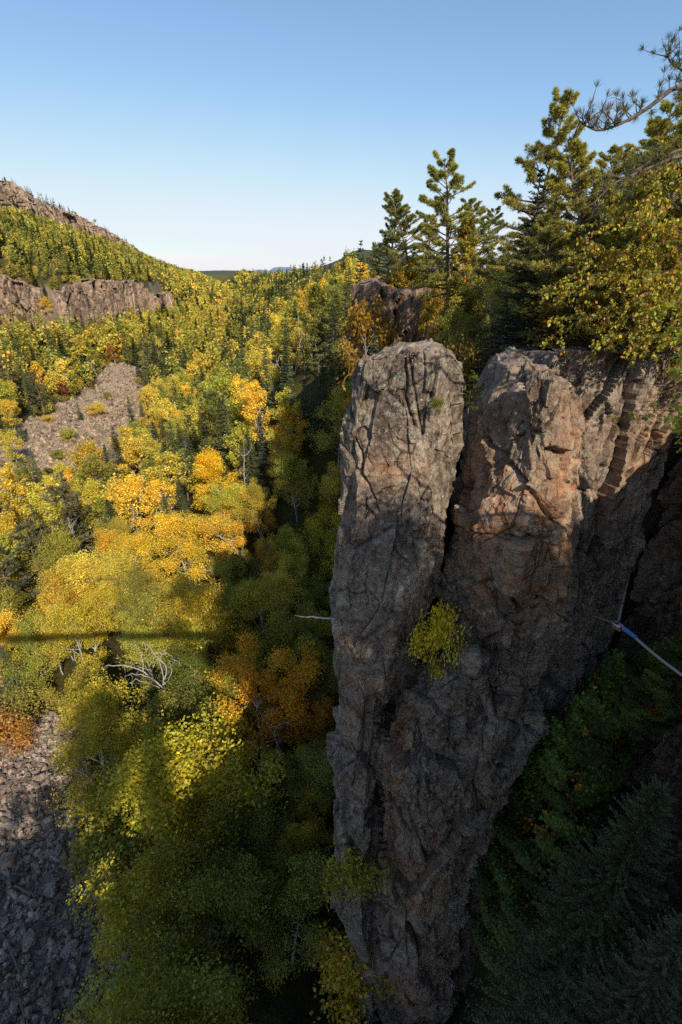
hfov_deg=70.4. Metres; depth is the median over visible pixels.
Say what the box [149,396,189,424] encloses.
birch tree
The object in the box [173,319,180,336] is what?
pine tree
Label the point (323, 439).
birch tree
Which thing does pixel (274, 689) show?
birch tree
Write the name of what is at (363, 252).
hill
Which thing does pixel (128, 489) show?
birch tree
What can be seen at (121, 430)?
birch tree
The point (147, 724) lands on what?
birch tree
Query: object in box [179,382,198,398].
birch tree
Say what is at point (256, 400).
birch tree
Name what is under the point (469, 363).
bush
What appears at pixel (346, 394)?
birch tree
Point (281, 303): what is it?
birch tree
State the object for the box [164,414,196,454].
birch tree
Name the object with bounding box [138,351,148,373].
pine tree
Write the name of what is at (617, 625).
rope anchor
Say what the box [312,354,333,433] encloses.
spruce tree
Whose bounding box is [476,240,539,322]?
birch tree
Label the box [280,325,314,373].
birch tree
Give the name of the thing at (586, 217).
pine tree
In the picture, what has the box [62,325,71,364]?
spruce tree
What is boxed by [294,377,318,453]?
spruce tree
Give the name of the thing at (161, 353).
pine tree
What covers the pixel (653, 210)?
birch tree
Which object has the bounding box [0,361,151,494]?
talus
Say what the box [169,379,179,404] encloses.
spruce tree
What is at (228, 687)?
birch tree
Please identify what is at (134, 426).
birch tree
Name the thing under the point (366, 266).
birch tree
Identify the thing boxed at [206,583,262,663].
birch tree
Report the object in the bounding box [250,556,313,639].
birch tree
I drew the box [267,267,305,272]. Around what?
hill
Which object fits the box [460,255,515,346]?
birch tree
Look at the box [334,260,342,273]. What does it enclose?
birch tree
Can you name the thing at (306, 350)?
spruce tree
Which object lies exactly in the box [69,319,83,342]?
pine tree
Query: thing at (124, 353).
pine tree
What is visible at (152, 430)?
spruce tree
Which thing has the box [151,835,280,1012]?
birch tree
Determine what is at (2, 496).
birch tree
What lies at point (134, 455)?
birch tree
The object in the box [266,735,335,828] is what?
birch tree
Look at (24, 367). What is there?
spruce tree
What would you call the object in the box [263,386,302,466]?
birch tree
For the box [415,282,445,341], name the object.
birch tree
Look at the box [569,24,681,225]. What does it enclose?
pine tree
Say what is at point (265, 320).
pine tree
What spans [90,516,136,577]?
birch tree
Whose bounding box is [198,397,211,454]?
spruce tree
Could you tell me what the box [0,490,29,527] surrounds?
birch tree
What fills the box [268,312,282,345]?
birch tree
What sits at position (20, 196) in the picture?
cliff
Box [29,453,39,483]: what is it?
spruce tree
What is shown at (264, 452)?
spruce tree
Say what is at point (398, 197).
pine tree
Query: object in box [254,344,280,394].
birch tree
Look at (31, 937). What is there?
boulder
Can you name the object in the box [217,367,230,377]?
birch tree
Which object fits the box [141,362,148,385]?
spruce tree
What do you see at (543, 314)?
bush
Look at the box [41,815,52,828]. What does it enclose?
boulder
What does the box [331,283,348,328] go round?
pine tree
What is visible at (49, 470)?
pine tree
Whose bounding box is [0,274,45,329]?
cliff face
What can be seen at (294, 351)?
spruce tree
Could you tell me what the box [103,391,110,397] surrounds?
bush
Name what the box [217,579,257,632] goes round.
birch tree
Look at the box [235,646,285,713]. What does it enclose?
birch tree
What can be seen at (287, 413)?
birch tree
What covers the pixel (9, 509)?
pine tree
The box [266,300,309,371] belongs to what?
birch tree
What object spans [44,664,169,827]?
birch tree
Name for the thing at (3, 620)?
birch tree
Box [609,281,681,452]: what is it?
birch tree
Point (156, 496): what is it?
birch tree
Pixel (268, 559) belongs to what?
birch tree
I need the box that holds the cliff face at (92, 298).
[53,278,160,329]
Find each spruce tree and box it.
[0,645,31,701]
[1,367,18,406]
[8,330,23,366]
[8,358,24,398]
[13,350,26,394]
[14,415,26,440]
[15,336,32,373]
[18,457,37,521]
[22,360,35,400]
[22,371,38,409]
[22,375,36,412]
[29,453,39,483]
[29,504,49,549]
[30,374,41,408]
[35,342,49,384]
[42,283,47,299]
[43,323,54,356]
[59,472,95,550]
[60,506,83,553]
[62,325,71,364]
[75,402,84,419]
[78,347,91,382]
[101,444,117,491]
[102,498,125,536]
[108,427,130,479]
[115,317,125,348]
[120,326,128,358]
[126,396,135,426]
[126,521,146,568]
[133,349,143,380]
[138,400,148,426]
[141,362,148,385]
[143,353,152,384]
[144,335,153,372]
[148,424,159,450]
[151,342,162,379]
[151,422,159,445]
[152,333,160,368]
[158,322,169,355]
[160,338,168,366]
[160,422,177,491]
[160,494,183,558]
[162,354,168,382]
[162,361,171,397]
[166,421,186,476]
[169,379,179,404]
[174,476,188,535]
[175,423,189,471]
[177,348,185,372]
[178,389,188,427]
[179,501,200,548]
[183,419,195,456]
[183,428,196,473]
[185,397,199,446]
[192,371,196,393]
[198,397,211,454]
[201,457,216,516]
[202,439,218,494]
[210,346,217,378]
[215,388,235,463]
[232,349,247,384]
[233,347,251,414]
[236,427,268,496]
[255,359,263,394]
[257,340,275,410]
[257,414,270,469]
[262,325,281,383]
[279,313,294,393]
[279,335,291,384]
[279,346,294,409]
[287,510,299,561]
[291,301,300,367]
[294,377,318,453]
[298,313,311,369]
[306,299,318,355]
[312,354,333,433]
[316,279,324,344]
[323,294,344,363]
[335,272,351,348]
[339,254,346,307]
[341,268,352,319]
[346,240,367,317]
[367,323,381,354]
[466,291,522,388]
[482,275,549,367]
[485,168,550,353]
[525,135,570,306]
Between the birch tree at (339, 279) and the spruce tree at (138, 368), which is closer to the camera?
the birch tree at (339, 279)
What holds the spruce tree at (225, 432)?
on the ground
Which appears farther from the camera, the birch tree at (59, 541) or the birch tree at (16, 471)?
the birch tree at (16, 471)
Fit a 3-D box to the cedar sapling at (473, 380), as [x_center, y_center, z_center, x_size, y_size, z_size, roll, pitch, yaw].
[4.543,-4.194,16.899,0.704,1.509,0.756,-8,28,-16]
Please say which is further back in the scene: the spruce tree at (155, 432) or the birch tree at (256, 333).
the birch tree at (256, 333)
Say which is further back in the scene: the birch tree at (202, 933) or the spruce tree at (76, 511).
the spruce tree at (76, 511)
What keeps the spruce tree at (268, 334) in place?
on the ground
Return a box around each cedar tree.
[433,217,485,354]
[468,646,645,979]
[610,630,681,743]
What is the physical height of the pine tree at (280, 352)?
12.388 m
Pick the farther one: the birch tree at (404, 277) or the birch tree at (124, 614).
the birch tree at (124, 614)
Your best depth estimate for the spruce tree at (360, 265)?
85.82 m
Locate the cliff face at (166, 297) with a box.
[155,291,173,308]
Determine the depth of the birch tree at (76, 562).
63.92 m
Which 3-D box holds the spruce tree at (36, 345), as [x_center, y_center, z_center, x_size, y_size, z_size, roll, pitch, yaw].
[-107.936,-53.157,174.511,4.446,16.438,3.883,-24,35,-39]
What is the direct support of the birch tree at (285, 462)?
on the ground
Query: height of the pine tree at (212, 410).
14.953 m
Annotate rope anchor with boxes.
[575,565,681,676]
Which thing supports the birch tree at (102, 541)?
on the ground
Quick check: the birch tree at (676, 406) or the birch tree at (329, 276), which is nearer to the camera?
the birch tree at (676, 406)
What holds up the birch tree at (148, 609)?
on the ground
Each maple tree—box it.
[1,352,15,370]
[57,381,68,396]
[105,344,118,363]
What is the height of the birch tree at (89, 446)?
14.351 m
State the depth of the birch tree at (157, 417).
128.97 m
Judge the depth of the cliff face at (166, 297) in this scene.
320.56 m
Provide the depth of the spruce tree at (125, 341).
206.97 m
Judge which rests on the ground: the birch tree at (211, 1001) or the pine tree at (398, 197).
the birch tree at (211, 1001)
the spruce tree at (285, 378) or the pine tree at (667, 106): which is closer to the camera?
the pine tree at (667, 106)
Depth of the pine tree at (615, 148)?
21.14 m
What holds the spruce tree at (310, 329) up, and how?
on the ground
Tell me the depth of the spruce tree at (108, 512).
80.04 m
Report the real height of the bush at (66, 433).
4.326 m
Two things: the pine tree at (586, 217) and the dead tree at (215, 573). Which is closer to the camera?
the pine tree at (586, 217)
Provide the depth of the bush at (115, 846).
39.79 m
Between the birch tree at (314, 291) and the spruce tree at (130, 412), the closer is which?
the birch tree at (314, 291)
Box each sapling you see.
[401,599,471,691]
[463,370,483,412]
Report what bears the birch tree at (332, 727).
on the ground
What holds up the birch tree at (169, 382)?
on the ground
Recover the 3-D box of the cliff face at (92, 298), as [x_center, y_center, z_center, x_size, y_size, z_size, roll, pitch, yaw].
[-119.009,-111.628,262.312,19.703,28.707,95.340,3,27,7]
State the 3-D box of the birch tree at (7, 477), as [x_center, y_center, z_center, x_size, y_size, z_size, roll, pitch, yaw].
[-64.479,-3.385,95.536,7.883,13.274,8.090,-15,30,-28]
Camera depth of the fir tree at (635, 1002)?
14.70 m
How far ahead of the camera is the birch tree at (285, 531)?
73.70 m
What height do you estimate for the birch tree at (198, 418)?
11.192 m
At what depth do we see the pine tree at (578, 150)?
17.50 m
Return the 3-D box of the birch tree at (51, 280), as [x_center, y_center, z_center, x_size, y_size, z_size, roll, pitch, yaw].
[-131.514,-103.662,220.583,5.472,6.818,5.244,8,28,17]
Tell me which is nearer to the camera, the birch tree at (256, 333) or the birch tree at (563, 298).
the birch tree at (563, 298)
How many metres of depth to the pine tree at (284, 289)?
222.22 m
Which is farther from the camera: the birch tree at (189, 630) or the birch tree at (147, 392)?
the birch tree at (147, 392)
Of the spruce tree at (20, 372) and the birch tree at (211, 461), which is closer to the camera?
the birch tree at (211, 461)
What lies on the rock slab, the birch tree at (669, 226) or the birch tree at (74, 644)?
the birch tree at (669, 226)
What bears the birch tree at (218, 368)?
on the ground
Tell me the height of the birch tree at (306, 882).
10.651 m
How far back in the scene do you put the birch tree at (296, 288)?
168.98 m
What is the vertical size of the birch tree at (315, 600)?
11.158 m
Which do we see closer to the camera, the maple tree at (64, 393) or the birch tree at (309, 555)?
the birch tree at (309, 555)
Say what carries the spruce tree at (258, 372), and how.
on the ground
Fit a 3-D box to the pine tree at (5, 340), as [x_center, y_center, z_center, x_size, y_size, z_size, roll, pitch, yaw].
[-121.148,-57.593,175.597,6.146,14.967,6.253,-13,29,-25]
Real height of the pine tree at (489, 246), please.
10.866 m
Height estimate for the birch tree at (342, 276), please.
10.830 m
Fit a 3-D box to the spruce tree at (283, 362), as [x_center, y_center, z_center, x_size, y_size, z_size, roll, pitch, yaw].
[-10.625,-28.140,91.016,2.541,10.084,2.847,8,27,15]
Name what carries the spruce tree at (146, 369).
on the ground
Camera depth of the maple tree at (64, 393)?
170.81 m
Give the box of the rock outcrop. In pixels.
[347,277,462,379]
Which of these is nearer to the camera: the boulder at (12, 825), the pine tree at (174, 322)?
the boulder at (12, 825)
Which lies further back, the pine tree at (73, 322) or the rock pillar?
the pine tree at (73, 322)
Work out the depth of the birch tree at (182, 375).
176.66 m
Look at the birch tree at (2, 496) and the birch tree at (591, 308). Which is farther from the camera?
the birch tree at (2, 496)
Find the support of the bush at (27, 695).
on the ground
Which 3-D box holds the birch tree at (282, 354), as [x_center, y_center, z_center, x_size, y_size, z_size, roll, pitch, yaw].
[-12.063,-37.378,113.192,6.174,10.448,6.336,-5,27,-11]
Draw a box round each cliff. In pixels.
[0,180,140,255]
[394,300,539,715]
[454,763,581,1001]
[564,457,681,1023]
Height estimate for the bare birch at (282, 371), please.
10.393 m
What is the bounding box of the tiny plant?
[429,396,444,415]
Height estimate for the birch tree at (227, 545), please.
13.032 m
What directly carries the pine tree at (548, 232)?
on the rock slab
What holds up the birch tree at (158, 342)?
on the ground
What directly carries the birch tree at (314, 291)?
on the ground
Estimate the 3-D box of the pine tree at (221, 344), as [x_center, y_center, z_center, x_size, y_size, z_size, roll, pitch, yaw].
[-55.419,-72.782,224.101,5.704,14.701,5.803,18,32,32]
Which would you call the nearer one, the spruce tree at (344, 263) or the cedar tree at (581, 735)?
the cedar tree at (581, 735)
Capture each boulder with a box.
[0,852,17,872]
[3,821,17,830]
[4,778,14,787]
[22,929,39,948]
[31,773,45,781]
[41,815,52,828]
[44,880,59,898]
[60,938,79,959]
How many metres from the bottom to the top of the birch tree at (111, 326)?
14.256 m
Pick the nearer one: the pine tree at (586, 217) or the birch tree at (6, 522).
the pine tree at (586, 217)
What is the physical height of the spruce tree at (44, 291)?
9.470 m
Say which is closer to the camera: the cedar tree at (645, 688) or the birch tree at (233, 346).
the cedar tree at (645, 688)
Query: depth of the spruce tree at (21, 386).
159.84 m
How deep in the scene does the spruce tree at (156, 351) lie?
204.76 m
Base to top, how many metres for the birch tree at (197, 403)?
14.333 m
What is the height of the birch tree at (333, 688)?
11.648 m
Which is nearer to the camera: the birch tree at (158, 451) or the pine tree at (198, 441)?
the birch tree at (158, 451)
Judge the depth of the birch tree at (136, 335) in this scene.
205.82 m
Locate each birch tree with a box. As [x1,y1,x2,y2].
[0,330,12,354]
[0,378,15,407]
[0,381,17,416]
[0,399,22,430]
[0,429,27,461]
[0,460,32,519]
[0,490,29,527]
[0,494,15,541]
[0,507,30,562]
[0,532,33,587]
[0,579,34,649]
[0,602,39,685]
[0,609,74,689]
[10,517,53,570]
[13,458,34,493]
[15,473,69,532]
[21,523,83,608]
[24,493,74,529]
[24,599,74,674]
[30,360,48,386]
[32,565,95,643]
[33,466,60,482]
[38,297,52,316]
[39,608,87,660]
[40,582,122,671]
[40,659,123,738]
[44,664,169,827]
[48,277,58,288]
[49,546,129,602]
[52,460,73,500]
[53,579,117,644]
[55,358,75,392]
[55,841,201,1023]
[61,465,99,519]
[63,436,108,480]
[65,347,82,376]
[66,478,112,531]
[68,450,118,516]
[68,471,95,529]
[81,919,259,1023]
[85,544,147,622]
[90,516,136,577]
[91,490,130,532]
[91,692,288,854]
[92,527,150,572]
[100,471,162,532]
[102,321,116,345]
[106,527,168,606]
[108,425,134,473]
[109,561,176,647]
[113,435,159,498]
[113,590,167,645]
[114,709,172,777]
[115,614,209,696]
[123,831,229,958]
[124,418,147,451]
[124,779,239,957]
[129,583,178,669]
[130,433,174,474]
[132,329,147,358]
[133,507,225,586]
[135,477,178,535]
[136,385,161,419]
[136,426,158,447]
[136,680,217,739]
[137,387,154,416]
[137,415,153,435]
[139,456,163,486]
[140,451,190,514]
[142,568,243,656]
[144,381,170,408]
[147,376,168,397]
[148,400,170,419]
[148,413,167,437]
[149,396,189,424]
[150,365,168,386]
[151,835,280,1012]
[152,335,167,364]
[152,443,175,474]
[155,633,219,722]
[156,407,169,434]
[159,577,195,619]
[159,631,210,698]
[162,374,184,402]
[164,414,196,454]
[166,577,295,683]
[170,369,195,395]
[170,407,188,424]
[175,393,194,422]
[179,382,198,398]
[179,528,208,570]
[183,393,218,446]
[184,360,199,389]
[186,405,220,449]
[187,445,248,518]
[191,352,208,376]
[192,349,205,376]
[192,480,263,553]
[193,486,262,559]
[193,655,247,725]
[195,383,210,401]
[199,608,234,651]
[201,649,267,736]
[202,368,244,440]
[202,596,240,635]
[204,629,326,767]
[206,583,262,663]
[208,552,252,601]
[210,348,220,366]
[213,362,224,378]
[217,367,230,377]
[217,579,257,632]
[221,420,256,474]
[224,796,329,953]
[225,554,279,601]
[228,373,253,428]
[230,341,242,358]
[234,379,278,447]
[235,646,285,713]
[237,483,279,524]
[238,477,278,542]
[241,532,293,584]
[242,345,281,390]
[243,848,339,996]
[244,338,258,357]
[249,337,281,385]
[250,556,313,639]
[253,331,261,339]
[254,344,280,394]
[259,743,321,800]
[263,334,282,382]
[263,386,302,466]
[263,599,332,711]
[265,429,312,490]
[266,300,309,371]
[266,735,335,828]
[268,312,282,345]
[268,448,318,522]
[268,548,325,611]
[271,522,298,561]
[272,786,334,885]
[273,561,297,600]
[275,402,310,458]
[276,299,287,308]
[277,328,295,370]
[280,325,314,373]
[286,296,298,310]
[287,588,333,652]
[291,504,340,610]
[292,533,327,578]
[294,282,308,297]
[294,569,331,645]
[294,640,338,745]
[294,695,334,753]
[295,313,319,359]
[296,280,322,348]
[298,620,335,687]
[301,282,341,341]
[302,384,350,467]
[302,495,339,548]
[310,282,348,347]
[315,520,341,564]
[316,277,327,307]
[318,461,341,518]
[321,277,347,327]
[324,717,335,742]
[325,272,338,283]
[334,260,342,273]
[334,288,404,407]
[335,379,351,433]
[337,273,351,301]
[339,248,361,286]
[341,257,367,304]
[351,260,368,284]
[381,259,425,287]
[395,263,427,287]
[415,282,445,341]
[426,266,452,309]
[436,300,471,401]
[443,272,500,347]
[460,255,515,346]
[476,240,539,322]
[536,279,582,309]
[537,140,681,367]
[539,262,657,349]
[579,266,681,396]
[585,230,677,271]
[592,187,679,325]
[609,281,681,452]
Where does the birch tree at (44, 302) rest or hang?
on the ground
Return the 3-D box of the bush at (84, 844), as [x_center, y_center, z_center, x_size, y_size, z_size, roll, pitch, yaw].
[-20.643,27.653,43.200,6.785,4.581,7.639,-4,27,-8]
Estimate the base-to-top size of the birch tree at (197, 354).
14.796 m
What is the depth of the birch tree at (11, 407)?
134.54 m
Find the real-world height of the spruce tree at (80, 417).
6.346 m
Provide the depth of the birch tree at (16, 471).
104.71 m
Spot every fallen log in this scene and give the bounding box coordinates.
[8,940,22,979]
[14,884,38,896]
[18,997,27,1023]
[29,896,67,909]
[37,960,51,987]
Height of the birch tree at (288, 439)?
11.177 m
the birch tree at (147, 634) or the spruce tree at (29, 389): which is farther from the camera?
the spruce tree at (29, 389)
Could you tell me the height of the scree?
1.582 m
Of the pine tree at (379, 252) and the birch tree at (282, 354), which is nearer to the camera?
the pine tree at (379, 252)
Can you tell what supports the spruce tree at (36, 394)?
on the ground
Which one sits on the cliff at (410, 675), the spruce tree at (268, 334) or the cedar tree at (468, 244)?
the cedar tree at (468, 244)
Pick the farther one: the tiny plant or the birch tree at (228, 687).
the birch tree at (228, 687)
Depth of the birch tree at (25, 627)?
57.12 m
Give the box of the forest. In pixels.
[0,177,513,518]
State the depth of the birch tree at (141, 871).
30.67 m
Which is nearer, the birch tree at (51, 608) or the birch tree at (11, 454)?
the birch tree at (51, 608)
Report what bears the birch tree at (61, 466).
on the ground
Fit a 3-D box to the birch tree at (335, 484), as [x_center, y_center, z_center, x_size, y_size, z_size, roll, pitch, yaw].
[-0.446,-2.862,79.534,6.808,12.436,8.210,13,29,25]
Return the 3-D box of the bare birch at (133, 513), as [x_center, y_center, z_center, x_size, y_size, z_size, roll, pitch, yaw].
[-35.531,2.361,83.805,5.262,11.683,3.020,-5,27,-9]
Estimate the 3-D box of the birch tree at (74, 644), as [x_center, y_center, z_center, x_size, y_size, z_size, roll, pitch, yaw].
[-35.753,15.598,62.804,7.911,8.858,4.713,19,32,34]
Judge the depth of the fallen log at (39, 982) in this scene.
35.06 m
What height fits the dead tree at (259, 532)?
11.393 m
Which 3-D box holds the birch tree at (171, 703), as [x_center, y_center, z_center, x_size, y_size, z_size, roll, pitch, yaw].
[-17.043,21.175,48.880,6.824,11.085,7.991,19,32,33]
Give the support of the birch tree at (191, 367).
on the ground
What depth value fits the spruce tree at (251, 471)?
82.12 m
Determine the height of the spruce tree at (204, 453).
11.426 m
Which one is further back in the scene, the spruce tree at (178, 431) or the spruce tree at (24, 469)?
the spruce tree at (178, 431)
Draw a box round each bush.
[0,679,53,722]
[0,707,37,758]
[40,415,55,421]
[49,449,69,458]
[57,809,166,909]
[58,427,77,441]
[62,783,146,871]
[83,401,109,414]
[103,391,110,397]
[304,920,400,1023]
[317,837,394,911]
[443,333,493,411]
[475,321,502,342]
[516,297,581,349]
[547,299,627,346]
[606,291,681,369]
[607,302,679,347]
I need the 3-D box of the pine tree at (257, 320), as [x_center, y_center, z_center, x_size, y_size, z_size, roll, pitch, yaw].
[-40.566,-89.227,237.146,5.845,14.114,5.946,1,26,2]
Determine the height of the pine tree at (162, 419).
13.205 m
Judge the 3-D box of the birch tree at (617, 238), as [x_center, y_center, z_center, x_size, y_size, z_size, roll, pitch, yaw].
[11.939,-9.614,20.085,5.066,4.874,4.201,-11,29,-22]
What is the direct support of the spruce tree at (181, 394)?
on the ground
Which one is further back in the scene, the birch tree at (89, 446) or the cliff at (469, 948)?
the birch tree at (89, 446)
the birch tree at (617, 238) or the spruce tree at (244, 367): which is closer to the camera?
the birch tree at (617, 238)
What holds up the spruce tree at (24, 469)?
on the ground
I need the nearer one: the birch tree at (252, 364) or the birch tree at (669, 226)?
the birch tree at (669, 226)
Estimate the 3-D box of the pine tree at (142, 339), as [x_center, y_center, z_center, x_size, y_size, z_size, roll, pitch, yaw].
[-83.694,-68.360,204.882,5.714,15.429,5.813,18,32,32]
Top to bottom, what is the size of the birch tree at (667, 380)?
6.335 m
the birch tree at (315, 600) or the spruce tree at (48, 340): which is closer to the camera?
the birch tree at (315, 600)
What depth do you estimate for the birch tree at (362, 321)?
41.94 m
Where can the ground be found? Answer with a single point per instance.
(296, 1002)
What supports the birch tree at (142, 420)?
on the ground
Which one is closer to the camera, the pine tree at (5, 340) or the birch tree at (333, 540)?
the birch tree at (333, 540)
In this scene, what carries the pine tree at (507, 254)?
on the cliff at (410, 675)
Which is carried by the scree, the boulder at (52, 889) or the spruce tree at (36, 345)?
the boulder at (52, 889)
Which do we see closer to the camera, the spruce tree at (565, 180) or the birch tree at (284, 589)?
the spruce tree at (565, 180)
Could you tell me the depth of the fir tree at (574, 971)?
18.39 m
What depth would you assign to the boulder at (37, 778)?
48.48 m
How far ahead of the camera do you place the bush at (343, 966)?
30.62 m
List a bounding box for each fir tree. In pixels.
[454,889,634,1023]
[463,774,677,1023]
[518,908,681,1023]
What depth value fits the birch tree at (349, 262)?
104.57 m
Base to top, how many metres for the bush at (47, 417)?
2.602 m
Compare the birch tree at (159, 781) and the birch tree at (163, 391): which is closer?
the birch tree at (159, 781)
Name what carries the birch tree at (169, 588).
on the ground
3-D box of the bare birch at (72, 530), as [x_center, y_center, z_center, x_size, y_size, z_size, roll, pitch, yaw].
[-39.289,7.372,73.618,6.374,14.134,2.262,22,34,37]
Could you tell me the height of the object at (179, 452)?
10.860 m
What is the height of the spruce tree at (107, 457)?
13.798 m
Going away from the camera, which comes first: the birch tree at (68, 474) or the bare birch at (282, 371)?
the bare birch at (282, 371)
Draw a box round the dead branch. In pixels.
[295,615,334,619]
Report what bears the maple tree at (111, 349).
on the ground
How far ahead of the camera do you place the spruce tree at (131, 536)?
77.04 m
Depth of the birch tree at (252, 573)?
68.29 m
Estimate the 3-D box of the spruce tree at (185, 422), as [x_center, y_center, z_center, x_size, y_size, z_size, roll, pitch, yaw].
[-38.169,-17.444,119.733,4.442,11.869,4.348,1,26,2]
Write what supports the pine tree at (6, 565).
on the ground
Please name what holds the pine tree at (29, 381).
on the ground
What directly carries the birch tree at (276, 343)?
on the ground
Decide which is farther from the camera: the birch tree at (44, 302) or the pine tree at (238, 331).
the pine tree at (238, 331)
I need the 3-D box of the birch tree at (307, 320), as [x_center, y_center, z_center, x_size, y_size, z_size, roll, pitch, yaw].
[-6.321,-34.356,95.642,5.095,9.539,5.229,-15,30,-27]
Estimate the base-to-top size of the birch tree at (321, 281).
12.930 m
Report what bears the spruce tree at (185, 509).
on the ground
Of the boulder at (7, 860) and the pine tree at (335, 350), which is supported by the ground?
the pine tree at (335, 350)
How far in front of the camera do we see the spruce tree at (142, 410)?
137.34 m
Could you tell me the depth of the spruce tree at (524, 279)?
21.03 m
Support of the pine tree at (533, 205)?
on the cliff at (410, 675)
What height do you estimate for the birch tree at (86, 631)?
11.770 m
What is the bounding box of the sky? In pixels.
[0,0,681,270]
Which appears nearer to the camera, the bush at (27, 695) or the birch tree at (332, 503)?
the bush at (27, 695)
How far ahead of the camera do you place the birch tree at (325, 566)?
72.51 m
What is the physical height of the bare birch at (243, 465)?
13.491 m
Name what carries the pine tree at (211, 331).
on the ground
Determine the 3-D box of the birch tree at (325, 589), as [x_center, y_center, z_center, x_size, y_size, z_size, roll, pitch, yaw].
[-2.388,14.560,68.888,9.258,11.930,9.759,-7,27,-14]
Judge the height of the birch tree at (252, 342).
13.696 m
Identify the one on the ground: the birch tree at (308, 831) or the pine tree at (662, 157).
the birch tree at (308, 831)
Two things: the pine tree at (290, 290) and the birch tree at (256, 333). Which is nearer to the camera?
the birch tree at (256, 333)
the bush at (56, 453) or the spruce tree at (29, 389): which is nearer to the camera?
the bush at (56, 453)
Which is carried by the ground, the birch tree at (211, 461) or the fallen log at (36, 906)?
the birch tree at (211, 461)
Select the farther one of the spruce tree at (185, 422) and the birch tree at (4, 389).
the birch tree at (4, 389)
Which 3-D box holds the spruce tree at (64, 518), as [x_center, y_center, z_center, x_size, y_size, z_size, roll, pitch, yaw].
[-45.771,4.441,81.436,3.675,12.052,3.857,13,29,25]
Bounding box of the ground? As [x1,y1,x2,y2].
[0,198,681,1023]
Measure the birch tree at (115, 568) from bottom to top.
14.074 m
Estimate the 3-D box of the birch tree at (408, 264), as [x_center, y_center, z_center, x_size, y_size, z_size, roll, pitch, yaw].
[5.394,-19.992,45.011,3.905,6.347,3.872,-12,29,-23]
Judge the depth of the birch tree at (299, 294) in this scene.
106.58 m
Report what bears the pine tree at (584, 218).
on the ground
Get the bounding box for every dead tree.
[99,640,179,691]
[201,564,230,589]
[247,509,269,564]
[251,694,288,766]
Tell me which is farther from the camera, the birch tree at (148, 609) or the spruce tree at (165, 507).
the spruce tree at (165, 507)
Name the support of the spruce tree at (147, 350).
on the ground
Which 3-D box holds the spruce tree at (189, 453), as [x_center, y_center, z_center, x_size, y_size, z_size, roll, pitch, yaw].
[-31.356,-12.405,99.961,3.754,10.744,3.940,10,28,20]
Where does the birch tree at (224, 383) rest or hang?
on the ground
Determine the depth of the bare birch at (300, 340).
89.79 m
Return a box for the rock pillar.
[326,338,584,1023]
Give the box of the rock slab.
[472,337,681,909]
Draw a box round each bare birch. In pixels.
[67,518,98,586]
[128,497,140,534]
[235,439,251,503]
[273,355,293,402]
[294,316,305,369]
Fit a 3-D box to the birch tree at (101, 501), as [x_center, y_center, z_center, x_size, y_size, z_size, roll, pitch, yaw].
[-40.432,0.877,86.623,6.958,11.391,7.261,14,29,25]
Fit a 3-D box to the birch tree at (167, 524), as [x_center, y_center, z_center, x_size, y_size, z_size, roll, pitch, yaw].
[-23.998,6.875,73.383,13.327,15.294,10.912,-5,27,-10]
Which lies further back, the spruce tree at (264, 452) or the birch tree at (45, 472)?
the birch tree at (45, 472)
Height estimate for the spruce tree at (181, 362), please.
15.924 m
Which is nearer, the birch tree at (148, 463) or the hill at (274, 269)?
the birch tree at (148, 463)
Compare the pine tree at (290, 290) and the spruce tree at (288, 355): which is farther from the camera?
the pine tree at (290, 290)
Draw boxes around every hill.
[198,270,262,273]
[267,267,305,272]
[305,249,452,271]
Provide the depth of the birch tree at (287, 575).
72.98 m
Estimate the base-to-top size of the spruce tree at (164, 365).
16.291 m
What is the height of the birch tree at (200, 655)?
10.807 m
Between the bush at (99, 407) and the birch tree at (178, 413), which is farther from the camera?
the bush at (99, 407)
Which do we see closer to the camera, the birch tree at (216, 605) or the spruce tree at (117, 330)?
the birch tree at (216, 605)
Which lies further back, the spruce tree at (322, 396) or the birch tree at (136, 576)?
the spruce tree at (322, 396)
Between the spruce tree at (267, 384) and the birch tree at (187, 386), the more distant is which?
the birch tree at (187, 386)
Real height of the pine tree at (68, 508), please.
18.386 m
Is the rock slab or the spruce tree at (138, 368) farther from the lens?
the spruce tree at (138, 368)
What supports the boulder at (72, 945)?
on the scree
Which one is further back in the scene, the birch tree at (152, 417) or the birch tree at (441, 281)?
the birch tree at (152, 417)
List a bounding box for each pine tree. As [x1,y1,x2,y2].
[0,333,16,363]
[0,355,17,387]
[0,501,29,561]
[0,545,39,634]
[8,519,65,590]
[10,355,19,375]
[22,377,36,403]
[28,369,48,413]
[37,467,66,523]
[37,482,107,556]
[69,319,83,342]
[85,357,95,380]
[121,340,129,362]
[137,332,151,361]
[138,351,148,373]
[149,334,163,358]
[156,417,176,446]
[169,396,178,404]
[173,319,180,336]
[173,363,182,380]
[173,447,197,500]
[193,421,202,452]
[197,368,206,381]
[203,388,230,455]
[208,328,216,348]
[216,339,224,359]
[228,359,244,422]
[235,325,241,338]
[248,319,258,340]
[254,316,260,336]
[263,319,267,331]
[273,290,281,308]
[278,315,295,370]
[282,284,292,300]
[286,285,293,301]
[303,327,332,384]
[323,278,344,324]
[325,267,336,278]
[325,341,343,393]
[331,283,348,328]
[358,199,412,280]
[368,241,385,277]
[379,188,434,284]
[403,214,460,332]
[405,148,489,347]
[453,197,505,300]
[457,205,503,270]
[470,85,591,325]
[486,216,534,315]
[499,210,588,349]
[514,196,551,248]
[527,137,663,338]
[540,179,595,272]
[545,196,620,293]
[552,145,665,335]
[556,118,679,335]
[557,121,681,367]
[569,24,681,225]
[585,143,631,225]
[620,92,681,264]
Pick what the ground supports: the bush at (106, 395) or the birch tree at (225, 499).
the birch tree at (225, 499)

